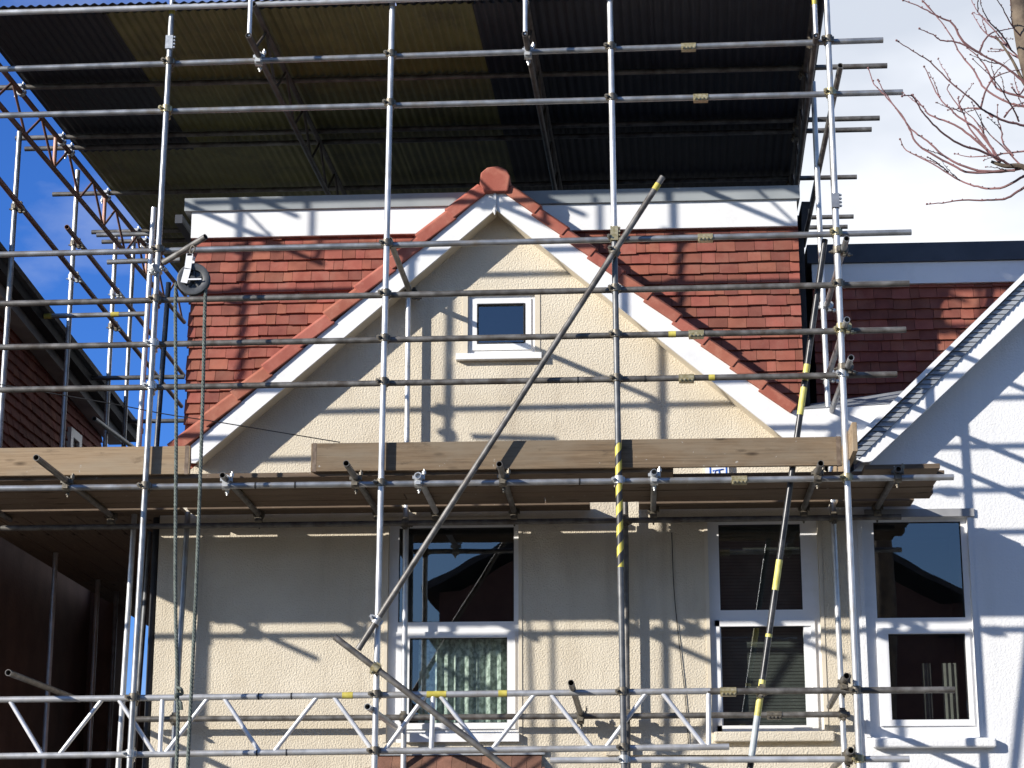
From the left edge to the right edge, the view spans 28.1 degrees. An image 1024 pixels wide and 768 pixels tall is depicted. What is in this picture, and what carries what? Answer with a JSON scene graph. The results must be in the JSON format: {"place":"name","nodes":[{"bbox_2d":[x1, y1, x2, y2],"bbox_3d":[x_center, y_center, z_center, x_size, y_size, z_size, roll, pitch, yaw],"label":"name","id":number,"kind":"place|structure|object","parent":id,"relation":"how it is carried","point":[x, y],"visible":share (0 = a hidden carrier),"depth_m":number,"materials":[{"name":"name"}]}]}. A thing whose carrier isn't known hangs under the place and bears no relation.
{"place":"outdoors","nodes":[
{"label":"outdoors","id":0,"kind":"place"},
{"bbox_2d":[0,0,1023,694],"label":"sky","id":1,"kind":"structure","parent":0,"point":[892,188],"materials":[{"name":"blue"}]},
{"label":"garden path","id":2,"kind":"structure","parent":0,"visible":0},
{"bbox_2d":[0,131,27,447],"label":"scaffold upright","id":3,"kind":"object","parent":2,"relation":"on","point":[14,209],"visible":1,"depth_m":17.94,"materials":[{"name":"metal"}]},
{"bbox_2d":[41,170,84,767],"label":"scaffold upright","id":4,"kind":"object","parent":2,"relation":"on","point":[71,278],"visible":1,"depth_m":19.51,"materials":[{"name":"metal"}]},
{"bbox_2d":[0,177,182,407],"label":"scaffold rail","id":5,"kind":"object","parent":4,"relation":"attached to","point":[36,226],"visible":0.8,"depth_m":19.53,"materials":[{"name":"metal"}]},
{"bbox_2d":[0,63,186,323],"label":"lattice girder","id":6,"kind":"object","parent":4,"relation":"on","point":[53,162],"visible":0.88,"depth_m":20.05,"materials":[{"name":"metal"}]},
{"bbox_2d":[0,63,886,90],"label":"purlin","id":7,"kind":"object","parent":6,"relation":"on","point":[448,76],"visible":1,"depth_m":18.20,"materials":[{"name":"metal"}]},
{"bbox_2d":[0,12,193,151],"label":"corrugated sheet","id":8,"kind":"object","parent":7,"relation":"on","point":[71,38],"visible":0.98,"depth_m":18.26,"materials":[{"name":"black metal"}]},
{"bbox_2d":[101,5,398,149],"bbox_3d":[-2.246,-2.708,18.474,2.154,0.023,3.110,-1,-15,3],"label":"corrugated sheet","id":9,"kind":"object","parent":7,"relation":"on","point":[202,34],"visible":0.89,"depth_m":18.14,"materials":[{"name":"brown metal"}]},
{"bbox_2d":[343,2,505,144],"bbox_3d":[-0.722,-2.733,18.382,1.156,0.022,3.110,-1,-15,3],"label":"corrugated sheet","id":10,"kind":"object","parent":7,"relation":"on","point":[437,27],"visible":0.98,"depth_m":18.05,"materials":[{"name":"brown metal"}]},
{"bbox_2d":[648,0,823,139],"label":"corrugated sheet","id":11,"kind":"object","parent":7,"relation":"on","point":[694,21],"visible":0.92,"depth_m":17.91,"materials":[{"name":"black metal"}]},
{"bbox_2d":[15,115,879,140],"bbox_3d":[-0.661,-2.421,19.394,8.212,0.048,0.048,-1,-15,3],"label":"purlin","id":12,"kind":"object","parent":6,"relation":"on","point":[458,127],"visible":0.91,"depth_m":19.37,"materials":[{"name":"metal"}]},
{"bbox_2d":[24,127,871,150],"bbox_3d":[-0.662,-2.350,19.665,8.160,0.048,0.048,-1,-15,3],"label":"purlin","id":13,"kind":"object","parent":6,"relation":"on","point":[459,138],"visible":1,"depth_m":19.64,"materials":[{"name":"metal"}]},
{"bbox_2d":[469,0,658,142],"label":"corrugated sheet","id":14,"kind":"object","parent":13,"relation":"on","point":[567,24],"visible":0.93,"depth_m":17.96,"materials":[{"name":"black metal"}]},
{"bbox_2d":[43,311,144,318],"bbox_3d":[-4.113,-0.653,19.506,1.314,0.051,0.051,-1,-15,3],"label":"scaffold tube","id":15,"kind":"object","parent":4,"relation":"attached to","point":[92,315],"visible":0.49,"depth_m":19.48,"materials":[{"name":"metal"}]},
{"bbox_2d":[64,225,184,374],"bbox_3d":[-4.091,-0.803,22.034,0.048,0.048,5.160,-1,-16,3],"label":"scaffold rail","id":16,"kind":"object","parent":4,"relation":"attached to","point":[77,240],"visible":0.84,"depth_m":21.04,"materials":[{"name":"metal"}]},
{"bbox_2d":[0,242,143,767],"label":"tile hung house","id":17,"kind":"structure","parent":2,"relation":"on","point":[32,419],"depth_m":20.44,"materials":[{"name":"ceramic"}]},
{"bbox_2d":[74,580,148,625],"bbox_3d":[-4.221,2.481,22.689,0.225,0.038,3.870,-1,-15,3],"label":"scaffold board","id":18,"kind":"object","parent":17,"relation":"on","point":[106,594],"visible":0.3,"depth_m":21.64,"materials":[{"name":"brown wood"}]},
{"bbox_2d":[86,237,123,767],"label":"scaffold upright","id":19,"kind":"object","parent":2,"relation":"on","point":[112,294],"visible":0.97,"depth_m":20.68,"materials":[{"name":"metal"}]},
{"bbox_2d":[105,240,135,767],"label":"scaffold upright","id":20,"kind":"object","parent":2,"relation":"on","point":[116,593],"visible":0.66,"depth_m":21.39,"materials":[{"name":"metal"}]},
{"bbox_2d":[121,701,144,767],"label":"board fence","id":21,"kind":"object","parent":2,"relation":"on","point":[139,741],"visible":0.04,"depth_m":22.71,"materials":[{"name":"brown wood"}]},
{"bbox_2d":[115,207,156,767],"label":"scaffold upright","id":22,"kind":"object","parent":2,"relation":"on","point":[134,516],"visible":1,"depth_m":17.36,"materials":[{"name":"metal"}]},
{"bbox_2d":[121,0,175,767],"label":"scaffold upright","id":23,"kind":"object","parent":2,"relation":"on","point":[145,484],"visible":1,"depth_m":16.11,"materials":[{"name":"metal"}]},
{"bbox_2d":[148,234,207,275],"bbox_3d":[-2.635,-1.015,16.235,0.648,0.104,0.180,-27,-27,29],"label":"pulley arm","id":24,"kind":"object","parent":23,"relation":"attached to","point":[153,269],"visible":1,"depth_m":16.21},
{"bbox_2d":[177,245,210,295],"bbox_3d":[-2.490,-0.893,16.044,0.256,0.416,0.091,-1,-15,3],"label":"gin wheel","id":25,"kind":"object","parent":24,"relation":"hanging from","point":[193,278],"visible":1,"depth_m":16.01,"materials":[{"name":"grey metal"}]},
{"bbox_2d":[173,282,183,767],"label":"rope","id":26,"kind":"object","parent":25,"relation":"hanging from","point":[179,703],"visible":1,"depth_m":15.50,"materials":[{"name":"fabric"}]},
{"bbox_2d":[186,285,207,767],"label":"rope","id":27,"kind":"object","parent":25,"relation":"hanging from","point":[197,533],"visible":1,"depth_m":15.50,"materials":[{"name":"fabric"}]},
{"bbox_2d":[0,89,902,117],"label":"scaffold ledger","id":28,"kind":"object","parent":23,"relation":"attached to","point":[700,98],"visible":0.94,"depth_m":16.62,"materials":[{"name":"metal"}]},
{"bbox_2d":[0,229,911,257],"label":"scaffold ledger","id":29,"kind":"object","parent":23,"relation":"attached to","point":[706,238],"visible":1,"depth_m":16.31,"materials":[{"name":"metal"}]},
{"bbox_2d":[133,282,170,767],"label":"scaffold upright","id":30,"kind":"object","parent":2,"relation":"on","point":[149,532],"visible":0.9,"depth_m":18.14,"materials":[{"name":"paint"}]},
{"bbox_2d":[169,511,190,767],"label":"scaffold upright","id":31,"kind":"object","parent":2,"relation":"on","point":[182,601],"visible":0.78,"depth_m":17.16,"materials":[{"name":"metal"}]},
{"bbox_2d":[366,3,396,767],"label":"scaffold upright","id":32,"kind":"object","parent":2,"relation":"on","point":[383,382],"visible":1,"depth_m":16.02,"materials":[{"name":"metal"}]},
{"bbox_2d":[0,688,728,758],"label":"lattice girder","id":33,"kind":"object","parent":32,"relation":"attached to","point":[386,749],"visible":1,"depth_m":15.39,"materials":[{"name":"metal"}]},
{"bbox_2d":[5,669,79,702],"bbox_3d":[-3.663,2.380,16.084,0.050,0.048,1.900,-1,-15,4],"label":"transom","id":34,"kind":"object","parent":33,"relation":"attached to","point":[32,681],"visible":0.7,"depth_m":15.80,"materials":[{"name":"metal"}]},
{"bbox_2d":[333,634,510,767],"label":"scaffold brace","id":35,"kind":"object","parent":32,"relation":"attached to","point":[375,668],"visible":1,"depth_m":15.30,"materials":[{"name":"metal"}]},
{"bbox_2d":[0,37,882,71],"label":"scaffold ledger","id":36,"kind":"object","parent":32,"relation":"attached to","point":[687,47],"visible":1,"depth_m":16.74,"materials":[{"name":"metal"}]},
{"bbox_2d":[246,0,346,194],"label":"lattice girder","id":37,"kind":"object","parent":36,"relation":"on","point":[258,55],"visible":0.69,"depth_m":18.13,"materials":[{"name":"metal"}]},
{"bbox_2d":[522,0,562,189],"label":"lattice girder","id":38,"kind":"object","parent":36,"relation":"on","point":[533,62],"visible":0.76,"depth_m":18.02,"materials":[{"name":"metal"}]},
{"bbox_2d":[786,0,820,184],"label":"lattice girder","id":39,"kind":"object","parent":36,"relation":"on","point":[806,75],"visible":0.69,"depth_m":18.04,"materials":[{"name":"metal"}]},
{"bbox_2d":[0,0,463,15],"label":"scaffold ledger","id":40,"kind":"object","parent":39,"relation":"attached to","point":[161,7],"visible":1,"depth_m":16.86,"materials":[{"name":"metal"}]},
{"bbox_2d":[0,1,168,16],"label":"corrugated sheet","id":41,"kind":"object","parent":40,"relation":"on","point":[68,5],"visible":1,"depth_m":16.95,"materials":[{"name":"black metal"}]},
{"bbox_2d":[173,0,388,11],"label":"corrugated sheet","id":42,"kind":"object","parent":40,"relation":"on","point":[315,6],"visible":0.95,"depth_m":16.93,"materials":[{"name":"black metal"}]},
{"bbox_2d":[52,175,856,196],"bbox_3d":[-0.633,-2.023,20.900,8.236,0.048,0.048,-1,-15,3],"label":"purlin","id":43,"kind":"object","parent":39,"relation":"on","point":[453,185],"visible":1,"depth_m":20.89,"materials":[{"name":"metal"}]},
{"bbox_2d":[80,149,225,237],"bbox_3d":[-3.564,-1.984,21.248,1.221,0.023,2.850,-1,-15,3],"label":"corrugated sheet","id":44,"kind":"object","parent":43,"relation":"on","point":[119,170],"visible":0.66,"depth_m":20.83,"materials":[{"name":"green metal"}]},
{"bbox_2d":[196,144,417,196],"bbox_3d":[-2.005,-2.014,21.156,2.147,0.023,2.850,-1,-15,3],"label":"corrugated sheet","id":45,"kind":"object","parent":43,"relation":"on","point":[261,167],"visible":0.51,"depth_m":20.57,"materials":[{"name":"brown metal"}]},
{"bbox_2d":[400,141,516,192],"bbox_3d":[-0.481,-2.032,21.063,1.150,0.022,2.850,-1,-15,3],"label":"corrugated sheet","id":46,"kind":"object","parent":43,"relation":"on","point":[445,163],"visible":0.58,"depth_m":20.39,"materials":[{"name":"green metal"}]},
{"bbox_2d":[506,138,660,190],"bbox_3d":[0.774,-2.056,20.988,1.606,0.022,2.850,-1,-15,3],"label":"corrugated sheet","id":47,"kind":"object","parent":43,"relation":"on","point":[582,159],"visible":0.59,"depth_m":20.40,"materials":[{"name":"black metal"}]},
{"bbox_2d":[655,135,806,187],"bbox_3d":[2.214,-2.072,20.900,1.522,0.023,2.850,-1,-15,3],"label":"corrugated sheet","id":48,"kind":"object","parent":43,"relation":"on","point":[736,156],"visible":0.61,"depth_m":20.30,"materials":[{"name":"black metal"}]},
{"bbox_2d":[0,371,896,392],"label":"scaffold ledger","id":49,"kind":"object","parent":32,"relation":"attached to","point":[685,378],"visible":1,"depth_m":16.03,"materials":[{"name":"metal"}]},
{"bbox_2d":[0,327,905,349],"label":"scaffold ledger","id":50,"kind":"object","parent":32,"relation":"attached to","point":[696,334],"visible":1,"depth_m":16.12,"materials":[{"name":"metal"}]},
{"bbox_2d":[0,280,909,306],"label":"scaffold ledger","id":51,"kind":"object","parent":32,"relation":"attached to","point":[636,289],"visible":1,"depth_m":16.21,"materials":[{"name":"metal"}]},
{"bbox_2d":[0,474,953,490],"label":"scaffold ledger","id":52,"kind":"object","parent":32,"relation":"attached to","point":[738,480],"visible":1,"depth_m":15.80,"materials":[{"name":"metal"}]},
{"bbox_2d":[0,510,12,521],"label":"transom","id":53,"kind":"object","parent":52,"relation":"on","point":[6,517],"visible":1,"depth_m":17.38,"materials":[{"name":"metal"}]},
{"bbox_2d":[0,520,94,580],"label":"scaffold board","id":54,"kind":"object","parent":53,"relation":"on","point":[34,549],"visible":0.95,"depth_m":19.26,"materials":[{"name":"brown wood"}]},
{"bbox_2d":[0,517,117,580],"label":"scaffold board","id":55,"kind":"object","parent":53,"relation":"on","point":[50,543],"visible":0.81,"depth_m":19.16,"materials":[{"name":"brown wood"}]},
{"bbox_2d":[24,517,136,579],"bbox_3d":[-3.977,1.545,19.149,0.225,0.038,3.350,-1,-15,3],"label":"scaffold board","id":56,"kind":"object","parent":53,"relation":"on","point":[84,549],"visible":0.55,"depth_m":19.01,"materials":[{"name":"brown wood"}]},
{"bbox_2d":[33,454,117,524],"bbox_3d":[-3.457,0.874,16.346,0.104,0.180,2.358,-1,-15,3],"label":"transom","id":57,"kind":"object","parent":52,"relation":"on","point":[66,482],"visible":0.94,"depth_m":16.03,"materials":[{"name":"metal"}]},
{"bbox_2d":[1,508,185,516],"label":"scaffold board","id":58,"kind":"object","parent":57,"relation":"on","point":[85,512],"visible":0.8,"depth_m":17.35,"materials":[{"name":"brown wood"}]},
{"bbox_2d":[0,446,190,476],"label":"toe board","id":59,"kind":"object","parent":57,"relation":"on","point":[88,461],"visible":1,"depth_m":16.06,"materials":[{"name":"brown wood"}]},
{"bbox_2d":[0,486,475,492],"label":"scaffold board","id":60,"kind":"object","parent":57,"relation":"on","point":[219,489],"visible":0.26,"depth_m":16.43,"materials":[{"name":"brown wood"}]},
{"bbox_2d":[0,498,544,509],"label":"scaffold board","id":61,"kind":"object","parent":57,"relation":"on","point":[406,501],"visible":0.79,"depth_m":16.98,"materials":[{"name":"brown wood"}]},
{"bbox_2d":[219,471,265,528],"bbox_3d":[-2.177,0.944,16.601,0.104,0.180,1.672,-1,-15,3],"label":"transom","id":62,"kind":"object","parent":52,"relation":"on","point":[226,480],"visible":0.98,"depth_m":16.47,"materials":[{"name":"metal"}]},
{"bbox_2d":[187,505,402,514],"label":"scaffold board","id":63,"kind":"object","parent":62,"relation":"on","point":[294,510],"visible":0.81,"depth_m":17.27,"materials":[{"name":"brown wood"}]},
{"bbox_2d":[343,460,383,521],"bbox_3d":[-1.178,0.882,16.364,0.104,0.180,2.035,-1,-15,3],"label":"transom","id":64,"kind":"object","parent":52,"relation":"on","point":[355,478],"visible":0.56,"depth_m":15.89,"materials":[{"name":"metal"}]},
{"bbox_2d":[0,494,405,503],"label":"scaffold board","id":65,"kind":"object","parent":64,"relation":"on","point":[193,499],"visible":0.62,"depth_m":16.79,"materials":[{"name":"brown wood"}]},
{"bbox_2d":[0,485,613,498],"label":"scaffold board","id":66,"kind":"object","parent":64,"relation":"on","point":[572,488],"visible":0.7,"depth_m":16.51,"materials":[{"name":"brown wood"}]},
{"bbox_2d":[0,468,672,484],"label":"scaffold board","id":67,"kind":"object","parent":64,"relation":"on","point":[393,476],"visible":0.8,"depth_m":16.00,"materials":[{"name":"brown wood"}]},
{"bbox_2d":[412,469,442,520],"bbox_3d":[-0.672,0.934,16.558,0.104,0.180,1.573,-1,-15,3],"label":"transom","id":68,"kind":"object","parent":52,"relation":"on","point":[418,478],"visible":0.9,"depth_m":16.37,"materials":[{"name":"metal"}]},
{"bbox_2d":[496,461,520,525],"bbox_3d":[-0.029,0.877,16.340,0.104,0.180,1.943,-1,-15,3],"label":"transom","id":69,"kind":"object","parent":52,"relation":"on","point":[503,477],"visible":0.99,"depth_m":15.84,"materials":[{"name":"metal"}]},
{"bbox_2d":[407,501,589,512],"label":"scaffold board","id":70,"kind":"object","parent":69,"relation":"on","point":[545,506],"visible":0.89,"depth_m":17.14,"materials":[{"name":"brown wood"}]},
{"bbox_2d":[311,436,841,472],"bbox_3d":[0.483,0.547,15.855,4.106,0.229,0.041,-1,-15,3],"label":"toe board","id":71,"kind":"object","parent":69,"relation":"on","point":[636,453],"visible":1,"depth_m":15.83,"materials":[{"name":"brown wood"}]},
{"bbox_2d":[405,485,933,498],"bbox_3d":[1.253,0.868,16.584,4.247,0.038,0.222,-1,-15,3],"label":"scaffold board","id":72,"kind":"object","parent":69,"relation":"on","point":[773,491],"visible":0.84,"depth_m":16.58,"materials":[{"name":"brown wood"}]},
{"bbox_2d":[477,470,943,486],"bbox_3d":[1.538,0.744,16.119,3.660,0.038,0.222,-1,-15,3],"label":"scaffold board","id":73,"kind":"object","parent":69,"relation":"on","point":[765,474],"visible":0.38,"depth_m":16.00,"materials":[{"name":"brown wood"}]},
{"bbox_2d":[648,466,661,524],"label":"transom","id":74,"kind":"object","parent":52,"relation":"on","point":[653,475],"visible":1,"depth_m":16.26,"materials":[{"name":"metal"}]},
{"bbox_2d":[639,500,830,509],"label":"scaffold board","id":75,"kind":"object","parent":74,"relation":"on","point":[730,504],"visible":0.81,"depth_m":17.02,"materials":[{"name":"brown wood"}]},
{"bbox_2d":[798,460,824,522],"bbox_3d":[2.380,0.856,16.247,0.104,0.180,1.836,-1,-15,3],"label":"transom","id":76,"kind":"object","parent":52,"relation":"on","point":[817,472],"visible":1,"depth_m":16.08,"materials":[{"name":"metal"}]},
{"bbox_2d":[615,481,935,489],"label":"scaffold board","id":77,"kind":"object","parent":76,"relation":"on","point":[776,485],"visible":0.56,"depth_m":16.30,"materials":[{"name":"brown wood"}]},
{"bbox_2d":[871,463,904,521],"bbox_3d":[2.993,0.877,16.323,0.104,0.180,1.601,-1,-15,3],"label":"transom","id":78,"kind":"object","parent":52,"relation":"on","point":[897,472],"visible":1,"depth_m":16.14,"materials":[{"name":"metal"}]},
{"bbox_2d":[545,489,932,502],"bbox_3d":[1.844,0.916,16.772,3.146,0.040,0.222,-1,-15,3],"label":"scaffold board","id":79,"kind":"object","parent":78,"relation":"on","point":[744,497],"visible":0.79,"depth_m":16.77,"materials":[{"name":"brown wood"}]},
{"bbox_2d":[836,499,913,506],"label":"scaffold board","id":80,"kind":"object","parent":78,"relation":"on","point":[886,502],"visible":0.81,"depth_m":16.94,"materials":[{"name":"brown wood"}]},
{"bbox_2d":[862,463,939,474],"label":"scaffold board","id":81,"kind":"object","parent":78,"relation":"on","point":[912,469],"visible":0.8,"depth_m":15.72,"materials":[{"name":"brown wood"}]},
{"bbox_2d":[356,175,664,650],"bbox_3d":[0.014,0.184,15.877,0.104,4.418,0.180,31,-11,11],"label":"scaffold brace","id":82,"kind":"object","parent":32,"relation":"attached to","point":[377,619],"visible":1,"depth_m":15.81,"materials":[{"name":"metal"}]},
{"bbox_2d":[398,285,421,767],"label":"scaffold upright","id":83,"kind":"object","parent":2,"relation":"on","point":[405,526],"visible":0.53,"depth_m":17.17,"materials":[{"name":"metal"}]},
{"bbox_2d":[0,514,901,530],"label":"scaffold ledger","id":84,"kind":"object","parent":83,"relation":"attached to","point":[446,522],"visible":1,"depth_m":17.16,"materials":[{"name":"metal"}]},
{"bbox_2d":[51,516,150,579],"bbox_3d":[-3.742,1.541,19.135,0.225,0.038,3.350,-1,-15,3],"label":"scaffold board","id":85,"kind":"object","parent":84,"relation":"on","point":[97,540],"visible":0.44,"depth_m":18.76,"materials":[{"name":"brown wood"}]},
{"bbox_2d":[77,516,151,569],"bbox_3d":[-3.508,1.538,19.121,0.225,0.038,3.350,-1,-15,3],"label":"scaffold board","id":86,"kind":"object","parent":84,"relation":"on","point":[120,539],"visible":0.42,"depth_m":18.37,"materials":[{"name":"brown wood"}]},
{"bbox_2d":[135,711,849,721],"bbox_3d":[-0.190,2.722,16.735,5.858,0.066,0.080,-1,-15,3],"label":"scaffold ledger","id":87,"kind":"object","parent":83,"relation":"attached to","point":[774,715],"visible":0.93,"depth_m":16.71,"materials":[{"name":"metal"}]},
{"bbox_2d":[142,166,855,767],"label":"gabled house","id":88,"kind":"structure","parent":2,"relation":"on","point":[528,606],"depth_m":17.44,"materials":[{"name":"beige paint"}]},
{"bbox_2d":[386,525,518,742],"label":"window","id":89,"kind":"structure","parent":88,"relation":"in","point":[463,629],"depth_m":17.28,"materials":[{"name":"white plastic"}]},
{"bbox_2d":[456,295,541,360],"bbox_3d":[-0.081,-0.365,18.236,0.739,0.602,1.135,-1,-15,3],"label":"window","id":90,"kind":"structure","parent":88,"relation":"in","point":[477,350],"depth_m":17.75,"materials":[{"name":"white plastic"}]},
{"bbox_2d":[707,521,834,741],"bbox_3d":[2.162,2.158,17.417,0.984,1.842,1.150,-1,-15,3],"label":"window","id":91,"kind":"structure","parent":88,"relation":"in","point":[742,556],"depth_m":17.10,"materials":[{"name":"white plastic"}]},
{"bbox_2d":[607,226,629,767],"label":"scaffold upright","id":92,"kind":"object","parent":2,"relation":"on","point":[618,480],"visible":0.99,"depth_m":15.65,"materials":[{"name":"paint"}]},
{"bbox_2d":[604,0,616,225],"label":"scaffold upright","id":93,"kind":"object","parent":92,"relation":"on","point":[611,95],"visible":1,"depth_m":16.48,"materials":[{"name":"metal"}]},
{"bbox_2d":[623,502,631,767],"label":"scaffold upright","id":94,"kind":"object","parent":2,"relation":"on","point":[626,523],"visible":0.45,"depth_m":16.94,"materials":[{"name":"metal"}]},
{"bbox_2d":[811,81,846,767],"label":"scaffold upright","id":95,"kind":"object","parent":2,"relation":"on","point":[823,308],"visible":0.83,"depth_m":17.29,"materials":[{"name":"metal"}]},
{"bbox_2d":[828,125,855,750],"bbox_3d":[2.684,1.756,16.153,0.054,8.166,0.048,-1,-15,3],"label":"scaffold upright","id":96,"kind":"object","parent":2,"relation":"on","point":[840,396],"visible":0.21,"depth_m":16.58,"materials":[{"name":"metal"}]},
{"bbox_2d":[804,63,843,247],"bbox_3d":[2.682,-1.923,17.810,0.048,0.052,3.118,-1,-24,2],"label":"scaffold tube","id":97,"kind":"object","parent":96,"relation":"attached to","point":[839,70],"visible":0.77,"depth_m":17.58,"materials":[{"name":"metal"}]},
{"bbox_2d":[821,0,865,767],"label":"scaffold upright","id":98,"kind":"object","parent":2,"relation":"on","point":[842,372],"visible":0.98,"depth_m":15.80,"materials":[{"name":"metal"}]},
{"bbox_2d":[550,756,909,763],"bbox_3d":[1.607,2.783,15.173,2.646,0.050,0.048,-1,-15,3],"label":"scaffold ledger","id":99,"kind":"object","parent":98,"relation":"attached to","point":[757,759],"visible":1,"depth_m":15.15,"materials":[{"name":"metal"}]},
{"bbox_2d":[708,686,954,696],"bbox_3d":[2.374,2.284,15.245,1.826,0.066,0.080,-1,-15,3],"label":"scaffold ledger","id":100,"kind":"object","parent":98,"relation":"attached to","point":[727,691],"visible":1,"depth_m":15.24,"materials":[{"name":"metal"}]},
{"bbox_2d":[747,239,827,767],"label":"scaffold brace","id":101,"kind":"object","parent":100,"relation":"attached to","point":[779,559],"visible":1,"depth_m":15.63,"materials":[{"name":"black paint"}]},
{"bbox_2d":[792,240,1023,767],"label":"white house","id":102,"kind":"structure","parent":2,"relation":"on","point":[939,583],"depth_m":17.24,"materials":[{"name":"paint"}]},
{"bbox_2d":[861,508,996,747],"bbox_3d":[3.448,2.128,17.340,0.997,1.973,1.155,-1,-15,3],"label":"window","id":103,"kind":"structure","parent":102,"relation":"in","point":[919,633],"depth_m":17.43,"materials":[{"name":"white plastic"}]},
{"bbox_2d":[867,0,1023,204],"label":"street tree","id":104,"kind":"object","parent":2,"relation":"on","point":[1017,16],"visible":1,"depth_m":12.74,"materials":[{"name":"brown plant"}]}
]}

